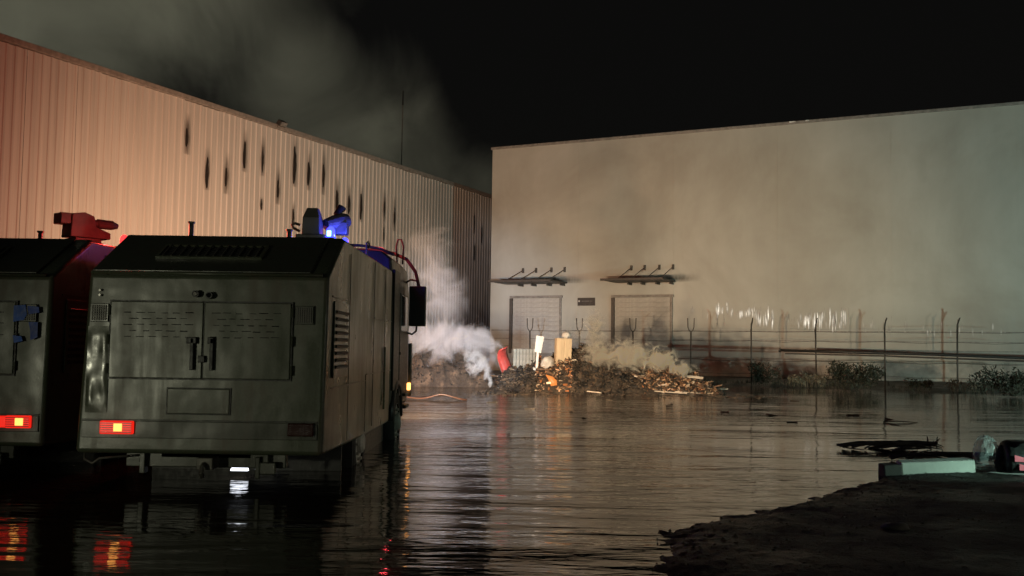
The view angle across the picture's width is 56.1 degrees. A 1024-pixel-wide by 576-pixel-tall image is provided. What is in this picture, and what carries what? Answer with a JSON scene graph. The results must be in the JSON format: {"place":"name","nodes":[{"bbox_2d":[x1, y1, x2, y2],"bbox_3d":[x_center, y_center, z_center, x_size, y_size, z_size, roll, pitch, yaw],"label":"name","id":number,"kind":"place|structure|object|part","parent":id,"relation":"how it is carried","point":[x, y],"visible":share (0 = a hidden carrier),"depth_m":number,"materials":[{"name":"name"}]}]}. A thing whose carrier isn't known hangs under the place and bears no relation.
{"place":"outdoors","nodes":[
{"label":"outdoors","id":0,"kind":"place"},
{"bbox_2d":[0,385,1023,575],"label":"flood water","id":1,"kind":"structure","parent":0,"point":[474,484],"depth_m":9.95,"materials":[{"name":"brown liquid"}]},
{"bbox_2d":[0,212,126,463],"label":"water cannon truck","id":2,"kind":"object","parent":1,"relation":"on","point":[44,291],"visible":0.32,"depth_m":10.29,"materials":[{"name":"green paint"}]},
{"bbox_3d":[-5.650,0.517,10.047,0.864,0.760,0.070,1,-4,0],"label":"rear door","id":3,"kind":"part","parent":2,"relation":"part of","materials":[{"name":"green paint"}]},
{"bbox_2d":[76,204,426,478],"bbox_3d":[-3.080,0.714,13.604,3.130,3.630,8.291,1,-4,0],"label":"water cannon truck","id":4,"kind":"object","parent":1,"relation":"on","point":[265,355],"visible":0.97,"depth_m":9.60,"materials":[{"name":"green paint"}]},
{"bbox_3d":[-3.546,0.515,9.548,0.924,0.760,0.070,1,-4,0],"label":"rear door","id":5,"kind":"part","parent":4,"relation":"part of","materials":[{"name":"green paint"}]},
{"bbox_3d":[-2.640,0.528,9.548,0.864,0.760,0.070,1,-4,0],"label":"rear door","id":6,"kind":"part","parent":4,"relation":"part of","materials":[{"name":"green paint"}]},
{"bbox_3d":[-1.861,0.964,16.420,0.055,1.700,1.200,1,-4,0],"label":"cab door","id":7,"kind":"part","parent":4,"relation":"part of","materials":[{"name":"black metal"}]},
{"bbox_2d":[407,394,466,400],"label":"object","id":8,"kind":"object","parent":1,"relation":"on","point":[419,397],"visible":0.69,"depth_m":26.15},
{"bbox_2d":[407,343,495,387],"bbox_3d":[-2.607,2.966,36.865,4.195,1.727,2.439,1,-4,0],"label":"debris heap","id":9,"kind":"object","parent":1,"relation":"in","point":[440,366],"visible":0.77,"depth_m":36.03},
{"bbox_2d":[483,387,518,392],"bbox_3d":[-0.360,3.405,31.733,1.324,0.269,0.829,1,-4,0],"label":"debris heap","id":10,"kind":"object","parent":1,"relation":"in","point":[499,390],"visible":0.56,"depth_m":31.52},
{"bbox_2d":[491,343,726,394],"bbox_3d":[3.426,2.839,33.609,8.320,1.826,3.364,1,-4,0],"label":"debris heap","id":11,"kind":"object","parent":1,"relation":"on","point":[585,368],"visible":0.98,"depth_m":33.06,"materials":[{"name":"brown wood"}]},
{"bbox_2d":[496,346,511,371],"bbox_3d":[-0.147,2.667,33.477,0.480,1.248,0.534,-23,5,-34],"label":"red chair","id":12,"kind":"object","parent":11,"relation":"on","point":[504,362],"visible":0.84,"depth_m":33.48,"materials":[{"name":"plastic"}]},
{"bbox_2d":[511,349,535,367],"bbox_3d":[0.409,2.579,34.148,0.800,0.840,0.585,1,-4,-6],"label":"radiator","id":13,"kind":"object","parent":11,"relation":"on","point":[522,357],"visible":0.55,"depth_m":33.87,"materials":[{"name":"white metal"}]},
{"bbox_2d":[533,336,543,370],"bbox_3d":[0.912,2.298,33.540,0.353,1.259,0.060,3,-3,6],"label":"white board","id":14,"kind":"object","parent":11,"relation":"on","point":[539,344],"visible":1,"depth_m":33.53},
{"bbox_2d":[541,356,554,368],"bbox_3d":[1.251,2.655,33.598,0.504,0.571,0.417,1,-4,0],"label":"grey sack","id":15,"kind":"object","parent":11,"relation":"on","point":[547,361],"visible":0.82,"depth_m":33.46,"materials":[{"name":"grey fabric"}]},
{"bbox_2d":[546,375,556,385],"bbox_3d":[1.360,3.151,32.761,0.367,0.386,0.254,3,-4,-26],"label":"flame","id":16,"kind":"object","parent":11,"relation":"on","point":[552,381],"visible":1,"depth_m":32.70,"materials":[{"name":"orange"}]},
{"bbox_2d":[554,338,571,363],"bbox_3d":[1.784,2.325,33.614,0.540,1.120,0.420,3,-4,-8],"label":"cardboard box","id":17,"kind":"object","parent":11,"relation":"on","point":[563,349],"visible":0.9,"depth_m":33.42,"materials":[{"name":"beige cardboard"}]},
{"bbox_3d":[1.678,2.306,33.398,0.255,1.060,0.020,3,-4,-8],"label":"door","id":18,"kind":"part","parent":17,"relation":"part of","materials":[{"name":"beige cardboard"}]},
{"bbox_2d":[562,331,570,337],"bbox_3d":[1.905,1.651,33.673,0.352,0.271,0.289,1,-4,0],"label":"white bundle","id":19,"kind":"object","parent":17,"relation":"on","point":[565,334],"visible":1,"depth_m":33.58,"materials":[{"name":"white fabric"}]},
{"bbox_3d":[1.945,2.319,33.435,0.255,1.060,0.020,3,-4,-8],"label":"door","id":20,"kind":"part","parent":17,"relation":"part of","materials":[{"name":"beige cardboard"}]},
{"bbox_2d":[472,390,893,422],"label":"floating scraps","id":21,"kind":"object","parent":1,"relation":"on","point":[632,394],"visible":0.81,"depth_m":30.90,"materials":[{"name":"brown wood"}]},
{"bbox_2d":[747,358,783,385],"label":"weed bush","id":22,"kind":"object","parent":1,"relation":"on","point":[758,371],"visible":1,"depth_m":40.79,"materials":[{"name":"green plant"}]},
{"bbox_2d":[788,371,826,386],"bbox_3d":[12.264,3.701,39.902,1.614,0.804,0.622,0,-4,12],"label":"weed bush","id":23,"kind":"object","parent":1,"relation":"on","point":[809,377],"visible":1,"depth_m":39.80,"materials":[{"name":"green plant"}]},
{"bbox_2d":[821,359,886,388],"bbox_3d":[13.811,3.498,38.868,2.528,1.209,1.178,-1,-4,26],"label":"weed bush","id":24,"kind":"object","parent":1,"relation":"on","point":[858,374],"visible":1,"depth_m":38.72,"materials":[{"name":"green plant"}]},
{"bbox_2d":[836,436,943,450],"bbox_3d":[5.736,2.374,14.643,1.589,0.231,0.760,1,-4,-2],"label":"dead branch","id":25,"kind":"object","parent":1,"relation":"on","point":[900,445],"visible":1,"depth_m":14.58,"materials":[{"name":"brown wood"}]},
{"bbox_2d":[883,421,915,425],"bbox_3d":[8.056,2.844,20.091,0.661,0.096,1.358,-2,-5,40],"label":"thin stick","id":26,"kind":"object","parent":1,"relation":"in","point":[896,421],"visible":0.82,"depth_m":20.36,"materials":[{"name":"brown wood"}]},
{"bbox_2d":[904,378,933,390],"bbox_3d":[15.883,3.730,37.521,1.131,0.578,0.719,-1,-4,26],"label":"weed bush","id":27,"kind":"object","parent":1,"relation":"on","point":[912,384],"visible":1,"depth_m":37.43,"materials":[{"name":"green plant"}]},
{"bbox_2d":[889,447,996,461],"bbox_3d":[5.940,2.278,13.115,1.538,0.233,0.358,0,-4,6],"label":"dead branch","id":28,"kind":"object","parent":1,"relation":"on","point":[979,456],"visible":0.61,"depth_m":13.04,"materials":[{"name":"brown wood"}]},
{"bbox_2d":[945,378,983,391],"bbox_3d":[17.387,3.664,36.733,1.538,0.620,0.500,-1,-4,26],"label":"weed bush","id":29,"kind":"object","parent":1,"relation":"on","point":[955,385],"visible":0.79,"depth_m":36.82,"materials":[{"name":"green plant"}]},
{"bbox_2d":[967,364,1023,395],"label":"weed bush","id":30,"kind":"object","parent":1,"relation":"on","point":[1016,380],"visible":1,"depth_m":33.78,"materials":[{"name":"green plant"}]},
{"bbox_2d":[0,0,1023,194],"label":"sky","id":31,"kind":"structure","parent":0,"point":[474,77],"materials":[{"name":"black"}]},
{"bbox_2d":[492,370,1023,575],"bbox_3d":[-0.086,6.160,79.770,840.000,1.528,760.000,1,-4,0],"label":"ground","id":32,"kind":"structure","parent":0,"point":[959,545],"depth_m":7.36,"materials":[{"name":"soil"},{"name":"mud"}]},
{"bbox_2d":[0,33,491,362],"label":"ribbed warehouse","id":33,"kind":"structure","parent":32,"relation":"on","point":[129,154],"depth_m":39.07,"materials":[{"name":"metal"}]},
{"bbox_2d":[276,119,287,127],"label":"floodlight","id":34,"kind":"object","parent":33,"relation":"attached to","point":[281,123],"visible":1,"depth_m":42.74,"materials":[{"name":"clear glass"}]},
{"bbox_2d":[401,91,403,164],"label":"antenna mast","id":35,"kind":"object","parent":33,"relation":"on","point":[402,123],"visible":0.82,"depth_m":58.72,"materials":[{"name":"grey metal"}]},
{"bbox_2d":[488,101,1023,382],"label":"pale warehouse","id":36,"kind":"structure","parent":32,"relation":"on","point":[786,235],"depth_m":46.71,"materials":[{"name":"metal"}]},
{"bbox_2d":[512,298,558,352],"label":"loading door","id":37,"kind":"structure","parent":36,"relation":"in","point":[544,312],"depth_m":51.92,"materials":[{"name":"grey metal"}]},
{"bbox_2d":[578,298,594,305],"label":"wall sign","id":38,"kind":"object","parent":36,"relation":"attached to","point":[586,301],"visible":1,"depth_m":50.74,"materials":[{"name":"grey metal"}]},
{"bbox_2d":[615,297,669,353],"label":"loading door","id":39,"kind":"structure","parent":36,"relation":"in","point":[652,314],"depth_m":49.31,"materials":[{"name":"grey metal"}]},
{"bbox_2d":[527,318,1023,391],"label":"wire fence","id":40,"kind":"object","parent":32,"relation":"on","point":[815,331],"visible":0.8,"depth_m":40.37,"materials":[{"name":"grey metal"}]},
{"bbox_2d":[778,348,1023,361],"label":"pipe","id":41,"kind":"object","parent":40,"relation":"attached to","point":[849,353],"visible":1,"depth_m":38.62,"materials":[{"name":"black metal"}]},
{"bbox_2d":[651,470,1023,575],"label":"pebbles","id":42,"kind":"object","parent":32,"relation":"on","point":[670,530],"visible":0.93,"depth_m":7.77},
{"bbox_2d":[705,376,995,392],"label":"grass","id":43,"kind":"structure","parent":32,"relation":"on","point":[844,387],"depth_m":40.33,"materials":[{"name":"green plant"}]},
{"bbox_2d":[880,522,909,529],"bbox_3d":[3.014,1.885,7.551,0.214,0.085,0.200,1,-4,0],"label":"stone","id":44,"kind":"object","parent":32,"relation":"on","point":[896,526],"visible":0.81,"depth_m":7.50,"materials":[{"name":"grey stone"}]},
{"bbox_2d":[878,457,975,476],"bbox_3d":[4.963,2.164,11.487,1.130,0.218,0.207,-1,-1,-4],"label":"kerbstone","id":45,"kind":"object","parent":32,"relation":"on","point":[921,466],"visible":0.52,"depth_m":11.42,"materials":[{"name":"concrete"}]},
{"bbox_2d":[983,472,1023,474],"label":"pale strip","id":46,"kind":"object","parent":32,"relation":"on","point":[1006,473],"visible":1,"depth_m":11.16,"materials":[{"name":"grey"}]},
{"bbox_2d":[994,440,1023,473],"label":"equipment bag","id":47,"kind":"object","parent":32,"relation":"on","point":[1009,457],"visible":0.98,"depth_m":11.28,"materials":[{"name":"black fabric"}]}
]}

